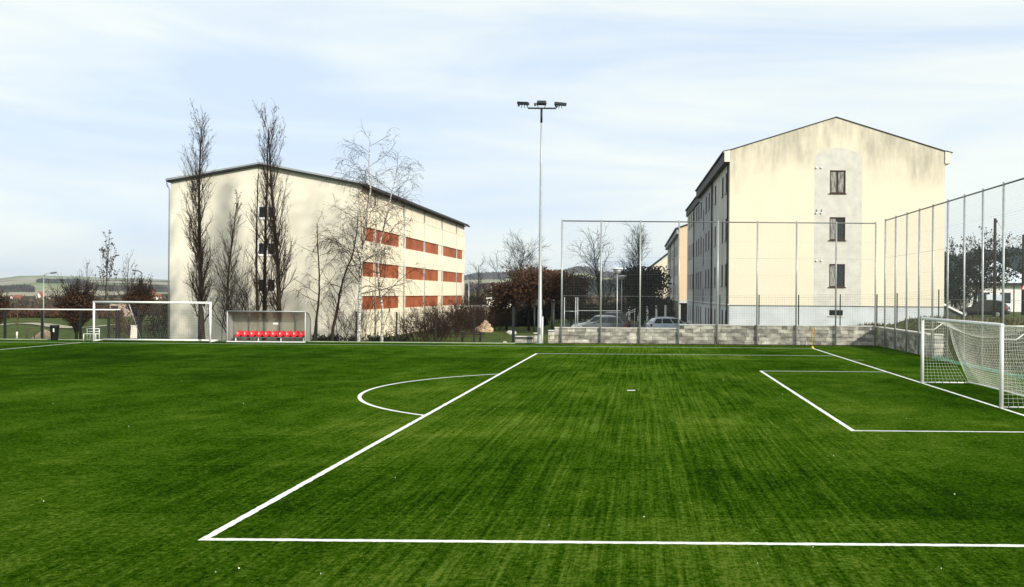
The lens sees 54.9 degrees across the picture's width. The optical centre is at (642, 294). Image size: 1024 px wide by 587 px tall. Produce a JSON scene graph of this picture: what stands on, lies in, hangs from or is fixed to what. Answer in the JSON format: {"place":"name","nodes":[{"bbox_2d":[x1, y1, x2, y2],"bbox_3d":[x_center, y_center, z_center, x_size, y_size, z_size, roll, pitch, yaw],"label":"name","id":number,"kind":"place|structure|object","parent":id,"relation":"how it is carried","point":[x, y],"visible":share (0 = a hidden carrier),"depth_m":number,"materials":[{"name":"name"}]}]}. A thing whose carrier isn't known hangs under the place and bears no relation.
{"place":"outdoors","nodes":[
{"label":"outdoors","id":0,"kind":"place"},
{"bbox_2d":[32,330,50,338],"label":"sand heap","id":1,"kind":"object","parent":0,"point":[47,335],"visible":0.59,"depth_m":72.15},
{"bbox_2d":[1,323,114,327],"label":"path","id":2,"kind":"structure","parent":0,"point":[60,326],"depth_m":100.97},
{"bbox_2d":[0,273,623,299],"bbox_3d":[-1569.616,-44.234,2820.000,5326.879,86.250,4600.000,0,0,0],"label":"hills","id":3,"kind":"structure","parent":0,"point":[18,280],"depth_m":1930.15,"materials":[{"name":"green plant"}]},
{"bbox_2d":[0,283,34,292],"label":"forest","id":4,"kind":"object","parent":3,"relation":"on","point":[24,287],"visible":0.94,"depth_m":1054.86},
{"bbox_2d":[36,278,84,282],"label":"forest","id":5,"kind":"object","parent":3,"relation":"on","point":[54,280],"visible":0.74,"depth_m":1844.64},
{"bbox_2d":[67,283,169,291],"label":"forest","id":6,"kind":"object","parent":3,"relation":"on","point":[157,288],"visible":0.38,"depth_m":1193.42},
{"bbox_2d":[464,281,512,294],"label":"forest","id":7,"kind":"object","parent":3,"relation":"on","point":[475,287],"visible":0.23,"depth_m":988.20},
{"bbox_2d":[464,266,620,279],"bbox_3d":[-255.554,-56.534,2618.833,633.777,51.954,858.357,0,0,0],"label":"forest","id":8,"kind":"object","parent":3,"relation":"on","point":[490,275],"visible":0.34,"depth_m":2353.51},
{"bbox_2d":[584,276,622,294],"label":"forest","id":9,"kind":"object","parent":3,"relation":"on","point":[605,289],"visible":0.2,"depth_m":935.75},
{"bbox_2d":[944,247,1021,272],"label":"forest","id":10,"kind":"object","parent":3,"relation":"on","point":[1017,261],"visible":0.24,"depth_m":1122.06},
{"bbox_2d":[0,305,1023,375],"bbox_3d":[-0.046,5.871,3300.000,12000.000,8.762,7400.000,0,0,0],"label":"ground","id":11,"kind":"structure","parent":0,"point":[488,337],"depth_m":79.16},
{"bbox_2d":[0,290,18,324],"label":"hornbeam tree","id":12,"kind":"object","parent":11,"relation":"on","point":[3,304],"visible":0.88,"depth_m":67.03,"materials":[{"name":"brown plant"}]},
{"bbox_2d":[2,294,98,307],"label":"hedgerow","id":13,"kind":"object","parent":11,"relation":"on","point":[30,302],"visible":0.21,"depth_m":292.96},
{"bbox_2d":[0,309,119,338],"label":"fence","id":14,"kind":"object","parent":11,"relation":"on","point":[42,314],"visible":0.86,"depth_m":64.21,"materials":[{"name":"metal"}]},
{"bbox_2d":[7,305,124,318],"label":"hedgerow","id":15,"kind":"object","parent":11,"relation":"on","point":[32,313],"visible":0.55,"depth_m":128.27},
{"bbox_2d":[41,269,113,338],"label":"hornbeam tree","id":16,"kind":"object","parent":11,"relation":"on","point":[76,298],"visible":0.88,"depth_m":66.14,"materials":[{"name":"brown plant"}]},
{"bbox_2d":[95,230,119,307],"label":"poplar","id":17,"kind":"object","parent":11,"relation":"on","point":[106,267],"visible":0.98,"depth_m":184.61,"materials":[{"name":"brown plant"}]},
{"bbox_2d":[104,310,130,337],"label":"tan shrub","id":18,"kind":"object","parent":11,"relation":"on","point":[121,326],"visible":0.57,"depth_m":75.86,"materials":[{"name":"brown plant"}]},
{"bbox_2d":[110,303,133,316],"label":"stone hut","id":19,"kind":"object","parent":11,"relation":"on","point":[118,305],"visible":0.17,"depth_m":140.56,"materials":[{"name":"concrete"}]},
{"bbox_2d":[119,249,136,291],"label":"poplar","id":20,"kind":"object","parent":11,"relation":"on","point":[124,277],"visible":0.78,"depth_m":184.57,"materials":[{"name":"brown plant"}]},
{"bbox_2d":[93,291,169,315],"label":"hedgerow","id":21,"kind":"object","parent":11,"relation":"on","point":[162,298],"visible":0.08,"depth_m":195.24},
{"bbox_2d":[117,313,148,336],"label":"tan shrub","id":22,"kind":"object","parent":11,"relation":"on","point":[129,323],"visible":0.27,"depth_m":76.87,"materials":[{"name":"brown plant"}]},
{"bbox_2d":[130,325,136,338],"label":"utility cabinet","id":23,"kind":"object","parent":11,"relation":"on","point":[133,331],"visible":0.45,"depth_m":72.01,"materials":[{"name":"white paint"}]},
{"bbox_2d":[116,274,157,338],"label":"hornbeam tree","id":24,"kind":"object","parent":11,"relation":"on","point":[138,292],"visible":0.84,"depth_m":67.08,"materials":[{"name":"brown plant"}]},
{"bbox_2d":[142,311,169,337],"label":"tan shrub","id":25,"kind":"object","parent":11,"relation":"on","point":[151,329],"visible":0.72,"depth_m":76.03,"materials":[{"name":"brown plant"}]},
{"bbox_2d":[146,296,169,337],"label":"tan shrub","id":26,"kind":"object","parent":11,"relation":"on","point":[160,309],"visible":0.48,"depth_m":76.89,"materials":[{"name":"brown plant"}]},
{"bbox_2d":[177,98,220,339],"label":"poplar tree","id":27,"kind":"object","parent":11,"relation":"on","point":[201,274],"visible":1,"depth_m":68.92,"materials":[{"name":"brown plant"}]},
{"bbox_2d":[207,190,244,339],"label":"poplar tree","id":28,"kind":"object","parent":11,"relation":"on","point":[226,292],"visible":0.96,"depth_m":69.65,"materials":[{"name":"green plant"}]},
{"bbox_2d":[183,235,291,338],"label":"bare shrub","id":29,"kind":"object","parent":11,"relation":"on","point":[244,296],"visible":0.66,"depth_m":70.24,"materials":[{"name":"brown plant"}]},
{"bbox_2d":[245,167,267,310],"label":"poplar tree","id":30,"kind":"object","parent":11,"relation":"on","point":[256,251],"visible":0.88,"depth_m":69.27,"materials":[{"name":"brown plant"}]},
{"bbox_2d":[0,339,514,343],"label":"kerb","id":31,"kind":"structure","parent":11,"relation":"on","point":[300,341],"depth_m":63.70,"materials":[{"name":"concrete"}]},
{"bbox_2d":[250,126,278,310],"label":"poplar tree","id":32,"kind":"object","parent":11,"relation":"on","point":[264,300],"visible":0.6,"depth_m":69.46,"materials":[{"name":"brown plant"}]},
{"bbox_2d":[235,100,301,340],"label":"poplar tree","id":33,"kind":"object","parent":11,"relation":"on","point":[275,252],"visible":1,"depth_m":68.36,"materials":[{"name":"brown plant"}]},
{"bbox_2d":[115,308,514,342],"bbox_3d":[-21.620,2.046,64.250,26.363,2.550,0.180,0,0,0],"label":"fence","id":34,"kind":"object","parent":11,"relation":"on","point":[117,317],"visible":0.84,"depth_m":64.20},
{"bbox_2d":[285,210,345,340],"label":"birch tree","id":35,"kind":"object","parent":11,"relation":"on","point":[317,303],"visible":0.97,"depth_m":67.51,"materials":[{"name":"brown plant"}]},
{"bbox_2d":[166,162,469,340],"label":"panel building","id":36,"kind":"structure","parent":11,"relation":"on","point":[437,239],"depth_m":74.00,"materials":[{"name":"white"}]},
{"bbox_2d":[258,242,274,255],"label":"window","id":37,"kind":"structure","parent":36,"relation":"in","point":[261,249],"depth_m":74.06,"materials":[{"name":"black"}]},
{"bbox_2d":[258,205,275,219],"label":"window","id":38,"kind":"structure","parent":36,"relation":"in","point":[259,208],"depth_m":74.06,"materials":[{"name":"black"}]},
{"bbox_2d":[315,332,354,340],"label":"hedge","id":39,"kind":"object","parent":11,"relation":"on","point":[335,337],"visible":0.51,"depth_m":72.15,"materials":[{"name":"green plant"}]},
{"bbox_2d":[308,205,378,340],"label":"birch tree","id":40,"kind":"object","parent":11,"relation":"on","point":[336,314],"visible":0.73,"depth_m":68.61,"materials":[{"name":"brown plant"}]},
{"bbox_2d":[320,288,370,340],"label":"bare shrub","id":41,"kind":"object","parent":11,"relation":"on","point":[338,315],"visible":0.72,"depth_m":71.25,"materials":[{"name":"brown plant"}]},
{"bbox_2d":[330,290,391,341],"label":"bare shrub","id":42,"kind":"object","parent":11,"relation":"on","point":[376,320],"visible":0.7,"depth_m":72.25,"materials":[{"name":"brown plant"}]},
{"bbox_2d":[343,334,386,341],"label":"hedge","id":43,"kind":"object","parent":11,"relation":"on","point":[369,338],"visible":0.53,"depth_m":72.58,"materials":[{"name":"green plant"}]},
{"bbox_2d":[308,126,424,340],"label":"birch tree","id":44,"kind":"object","parent":11,"relation":"on","point":[361,258],"visible":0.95,"depth_m":67.57,"materials":[{"name":"brown plant"}]},
{"bbox_2d":[326,149,430,341],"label":"birch tree","id":45,"kind":"object","parent":11,"relation":"on","point":[378,251],"visible":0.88,"depth_m":69.55,"materials":[{"name":"brown plant"}]},
{"bbox_2d":[365,330,410,341],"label":"hedge","id":46,"kind":"object","parent":11,"relation":"on","point":[394,338],"visible":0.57,"depth_m":73.11,"materials":[{"name":"green plant"}]},
{"bbox_2d":[387,309,452,341],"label":"red thicket","id":47,"kind":"object","parent":11,"relation":"on","point":[403,326],"visible":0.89,"depth_m":73.63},
{"bbox_2d":[392,299,463,341],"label":"red thicket","id":48,"kind":"object","parent":11,"relation":"on","point":[426,312],"visible":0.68,"depth_m":74.62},
{"bbox_2d":[406,295,488,337],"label":"red thicket","id":49,"kind":"object","parent":11,"relation":"on","point":[462,321],"visible":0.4,"depth_m":80.39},
{"bbox_2d":[427,291,495,334],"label":"red thicket","id":50,"kind":"object","parent":11,"relation":"on","point":[471,318],"visible":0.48,"depth_m":86.56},
{"bbox_2d":[458,332,484,341],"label":"park bench","id":51,"kind":"object","parent":11,"relation":"on","point":[462,334],"visible":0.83,"depth_m":73.60,"materials":[{"name":"brown wood"}]},
{"bbox_2d":[446,298,504,330],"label":"red thicket","id":52,"kind":"object","parent":11,"relation":"on","point":[483,315],"visible":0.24,"depth_m":96.45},
{"bbox_2d":[464,256,487,295],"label":"bare tree","id":53,"kind":"object","parent":11,"relation":"on","point":[478,285],"visible":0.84,"depth_m":150.30,"materials":[{"name":"brown plant"}]},
{"bbox_2d":[467,284,491,304],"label":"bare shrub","id":54,"kind":"object","parent":11,"relation":"on","point":[476,298],"visible":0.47,"depth_m":124.59,"materials":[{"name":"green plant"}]},
{"bbox_2d":[463,298,510,329],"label":"red thicket","id":55,"kind":"object","parent":11,"relation":"on","point":[501,321],"visible":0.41,"depth_m":98.62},
{"bbox_2d":[476,276,520,329],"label":"brown leaved tree","id":56,"kind":"object","parent":11,"relation":"on","point":[497,293],"visible":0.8,"depth_m":98.47,"materials":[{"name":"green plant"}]},
{"bbox_2d":[464,281,548,316],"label":"hedgerow","id":57,"kind":"object","parent":11,"relation":"on","point":[470,294],"visible":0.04,"depth_m":172.52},
{"bbox_2d":[0,340,1023,586],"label":"pitch","id":58,"kind":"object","parent":11,"relation":"on","point":[260,378],"visible":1,"depth_m":18.62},
{"bbox_2d":[49,325,59,339],"bbox_3d":[-38.329,2.489,63.400,0.585,1.000,0.600,0,0,0],"label":"litter bin","id":59,"kind":"object","parent":58,"relation":"on","point":[54,331],"visible":1,"depth_m":63.21,"materials":[{"name":"black plastic"}]},
{"bbox_2d":[93,301,218,341],"bbox_3d":[-31.485,1.746,62.998,7.683,2.595,1.425,0,0,0],"label":"football goal","id":60,"kind":"object","parent":58,"relation":"on","point":[184,303],"visible":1,"depth_m":62.73,"materials":[{"name":"white paint"}]},
{"bbox_2d":[226,311,310,342],"bbox_3d":[-24.336,2.084,63.380,5.140,2.032,1.100,0,0,0],"label":"dugout shelter","id":61,"kind":"object","parent":58,"relation":"on","point":[264,326],"visible":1,"depth_m":63.79,"materials":[{"name":"clear"}]},
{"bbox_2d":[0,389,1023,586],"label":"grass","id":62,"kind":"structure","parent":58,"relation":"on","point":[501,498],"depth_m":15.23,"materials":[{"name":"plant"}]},
{"bbox_2d":[0,342,1023,546],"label":"pitch markings","id":63,"kind":"object","parent":58,"relation":"on","point":[244,516],"visible":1,"depth_m":13.13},
{"bbox_2d":[517,100,566,343],"bbox_3d":[-6.664,-4.764,63.899,3.255,16.006,0.549,0,0,0],"label":"floodlight mast","id":64,"kind":"object","parent":58,"relation":"on","point":[539,326],"visible":1,"depth_m":63.83,"materials":[{"name":"metal"}]},
{"bbox_2d":[921,317,1023,407],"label":"football goal","id":65,"kind":"object","parent":58,"relation":"on","point":[1001,380],"visible":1,"depth_m":32.07,"materials":[{"name":"white paint"}]},
{"bbox_2d":[482,229,550,326],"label":"bare tree","id":66,"kind":"object","parent":11,"relation":"on","point":[529,257],"visible":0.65,"depth_m":109.72,"materials":[{"name":"brown plant"}]},
{"bbox_2d":[489,305,550,325],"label":"hedgerow","id":67,"kind":"object","parent":11,"relation":"on","point":[522,317],"visible":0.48,"depth_m":109.98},
{"bbox_2d":[515,336,532,343],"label":"block wall","id":68,"kind":"structure","parent":11,"relation":"on","point":[524,339],"depth_m":64.59,"materials":[{"name":"concrete"}]},
{"bbox_2d":[501,264,559,330],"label":"brown leaved tree","id":69,"kind":"object","parent":11,"relation":"on","point":[526,291],"visible":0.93,"depth_m":95.36,"materials":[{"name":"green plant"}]},
{"bbox_2d":[548,330,554,343],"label":"block pillar","id":70,"kind":"structure","parent":11,"relation":"on","point":[551,337],"depth_m":64.71,"materials":[{"name":"concrete"}]},
{"bbox_2d":[551,299,554,335],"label":"dark post","id":71,"kind":"object","parent":11,"relation":"on","point":[552,314],"visible":0.83,"depth_m":66.10,"materials":[{"name":"black metal"}]},
{"bbox_2d":[528,266,579,310],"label":"brown leaved tree","id":72,"kind":"object","parent":11,"relation":"on","point":[555,294],"visible":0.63,"depth_m":99.54,"materials":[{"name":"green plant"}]},
{"bbox_2d":[550,302,569,322],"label":"columnar conifer","id":73,"kind":"object","parent":11,"relation":"on","point":[559,317],"visible":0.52,"depth_m":121.51,"materials":[{"name":"green plant"}]},
{"bbox_2d":[555,303,581,322],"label":"columnar conifer","id":74,"kind":"object","parent":11,"relation":"on","point":[567,315],"visible":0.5,"depth_m":121.40,"materials":[{"name":"green plant"}]},
{"bbox_2d":[553,268,596,325],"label":"brown leaved tree","id":75,"kind":"object","parent":11,"relation":"on","point":[581,293],"visible":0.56,"depth_m":102.35,"materials":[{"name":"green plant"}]},
{"bbox_2d":[565,302,598,321],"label":"columnar conifer","id":76,"kind":"object","parent":11,"relation":"on","point":[580,316],"visible":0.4,"depth_m":121.58,"materials":[{"name":"green plant"}]},
{"bbox_2d":[578,300,598,319],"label":"columnar conifer","id":77,"kind":"object","parent":11,"relation":"on","point":[591,305],"visible":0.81,"depth_m":121.56,"materials":[{"name":"green plant"}]},
{"bbox_2d":[564,297,620,326],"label":"drying frame","id":78,"kind":"object","parent":11,"relation":"on","point":[580,310],"visible":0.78,"depth_m":76.42,"materials":[{"name":"metal"}]},
{"bbox_2d":[564,223,625,312],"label":"bare tree","id":79,"kind":"object","parent":11,"relation":"on","point":[593,260],"visible":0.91,"depth_m":91.51,"materials":[{"name":"brown plant"}]},
{"bbox_2d":[555,289,674,318],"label":"hedgerow","id":80,"kind":"object","parent":11,"relation":"on","point":[669,306],"visible":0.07,"depth_m":152.71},
{"bbox_2d":[611,268,622,326],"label":"park lamp","id":81,"kind":"object","parent":11,"relation":"on","point":[617,271],"visible":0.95,"depth_m":79.96,"materials":[{"name":"metal"}]},
{"bbox_2d":[608,297,632,316],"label":"columnar conifer","id":82,"kind":"object","parent":11,"relation":"on","point":[624,308],"visible":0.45,"depth_m":121.77,"materials":[{"name":"green plant"}]},
{"bbox_2d":[614,222,650,323],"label":"bare tree","id":83,"kind":"object","parent":11,"relation":"on","point":[636,253],"visible":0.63,"depth_m":112.20,"materials":[{"name":"brown plant"}]},
{"bbox_2d":[607,265,674,325],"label":"evergreen tree","id":84,"kind":"object","parent":11,"relation":"on","point":[648,285],"visible":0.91,"depth_m":105.33,"materials":[{"name":"green plant"}]},
{"bbox_2d":[628,299,666,320],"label":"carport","id":85,"kind":"object","parent":11,"relation":"on","point":[660,311],"visible":0.3,"depth_m":135.00,"materials":[{"name":"paint"}]},
{"bbox_2d":[648,253,667,297],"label":"gabled house","id":86,"kind":"structure","parent":11,"relation":"on","point":[663,263],"depth_m":206.00,"materials":[{"name":"white"}]},
{"bbox_2d":[664,224,686,318],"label":"apartment block","id":87,"kind":"structure","parent":11,"relation":"on","point":[672,249],"depth_m":150.07,"materials":[{"name":"beige"}]},
{"bbox_2d":[680,303,686,321],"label":"garden shed","id":88,"kind":"structure","parent":11,"relation":"on","point":[683,317],"depth_m":124.97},
{"bbox_2d":[555,324,873,345],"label":"block wall","id":89,"kind":"structure","parent":11,"relation":"on","point":[706,334],"depth_m":65.02,"materials":[{"name":"stone"}]},
{"bbox_2d":[560,219,876,345],"bbox_3d":[5.086,-0.696,64.891,21.052,8.456,0.127,0,0,0],"label":"ball stop fence","id":90,"kind":"object","parent":11,"relation":"on","point":[718,271],"visible":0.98,"depth_m":64.85,"materials":[{"name":"metal"}]},
{"bbox_2d":[556,315,1023,373],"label":"weeds","id":91,"kind":"object","parent":11,"relation":"on","point":[1007,321],"visible":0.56,"depth_m":59.47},
{"bbox_2d":[685,116,952,325],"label":"apartment block","id":92,"kind":"structure","parent":11,"relation":"on","point":[838,169],"depth_m":74.00,"materials":[{"name":"paint"}]},
{"bbox_2d":[828,217,845,240],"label":"window","id":93,"kind":"structure","parent":92,"relation":"in","point":[840,227],"depth_m":74.10,"materials":[{"name":"grey glass"}]},
{"bbox_2d":[828,264,845,287],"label":"window","id":94,"kind":"structure","parent":92,"relation":"in","point":[840,269],"depth_m":74.10,"materials":[{"name":"grey glass"}]},
{"bbox_2d":[829,170,846,193],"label":"window","id":95,"kind":"structure","parent":92,"relation":"in","point":[837,178],"depth_m":74.10,"materials":[{"name":"grey glass"}]},
{"bbox_2d":[719,282,1023,326],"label":"fence","id":96,"kind":"object","parent":11,"relation":"on","point":[803,320],"visible":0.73,"depth_m":66.96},
{"bbox_2d":[876,327,930,356],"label":"block wall","id":97,"kind":"structure","parent":11,"relation":"on","point":[900,337],"depth_m":58.61,"materials":[{"name":"concrete"}]},
{"bbox_2d":[933,334,943,356],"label":"block pillar","id":98,"kind":"structure","parent":11,"relation":"on","point":[938,339],"depth_m":52.92,"materials":[{"name":"concrete"}]},
{"bbox_2d":[884,178,1023,378],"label":"ball stop fence","id":99,"kind":"object","parent":11,"relation":"on","point":[1012,284],"visible":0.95,"depth_m":49.53,"materials":[{"name":"metal"}]},
{"bbox_2d":[944,304,965,317],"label":"lean to shed","id":100,"kind":"object","parent":11,"relation":"on","point":[959,314],"visible":0.1,"depth_m":76.00,"materials":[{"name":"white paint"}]},
{"bbox_2d":[944,237,990,308],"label":"dark bush","id":101,"kind":"object","parent":11,"relation":"on","point":[957,285],"visible":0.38,"depth_m":91.23,"materials":[{"name":"green plant"}]},
{"bbox_2d":[945,226,1021,304],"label":"tree","id":102,"kind":"object","parent":11,"relation":"on","point":[987,265],"visible":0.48,"depth_m":94.71,"materials":[{"name":"brown plant"}]},
{"bbox_2d":[945,260,1021,311],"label":"bank house","id":103,"kind":"structure","parent":11,"relation":"on","point":[1009,303],"depth_m":112.00,"materials":[{"name":"white paint"}]},
{"bbox_2d":[958,300,1010,316],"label":"parked car","id":104,"kind":"object","parent":11,"relation":"on","point":[989,303],"visible":0.62,"depth_m":83.08,"materials":[{"name":"paint"}]},
{"bbox_2d":[993,218,996,316],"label":"utility pole","id":105,"kind":"object","parent":11,"relation":"on","point":[994,264],"visible":0.8,"depth_m":81.89,"materials":[{"name":"brown wood"}]},
{"bbox_2d":[1021,235,1023,314],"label":"utility pole","id":106,"kind":"object","parent":11,"relation":"on","point":[1022,297],"visible":0.61,"depth_m":89.89,"materials":[{"name":"brown wood"}]},
{"bbox_2d":[0,0,1023,279],"label":"sky","id":107,"kind":"structure","parent":0,"point":[96,108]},
{"bbox_2d":[543,321,645,332],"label":"road","id":108,"kind":"structure","parent":0,"point":[632,325],"depth_m":106.61,"materials":[{"name":"asphalt"}]},
{"bbox_2d":[571,315,611,326],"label":"parked car","id":109,"kind":"object","parent":108,"relation":"on","point":[596,317],"visible":0.19,"depth_m":86.24,"materials":[{"name":"white paint"}]},
{"bbox_2d":[578,316,626,326],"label":"parked car","id":110,"kind":"object","parent":108,"relation":"on","point":[606,321],"visible":0.34,"depth_m":83.21,"materials":[{"name":"metal"}]},
{"bbox_2d":[601,312,630,326],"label":"parked car","id":111,"kind":"object","parent":108,"relation":"on","point":[622,316],"visible":0.14,"depth_m":89.87,"materials":[{"name":"brown paint"}]},
{"bbox_2d":[645,316,685,328],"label":"parked car","id":112,"kind":"object","parent":108,"relation":"on","point":[656,322],"visible":0.37,"depth_m":83.08,"materials":[{"name":"silver metal"}]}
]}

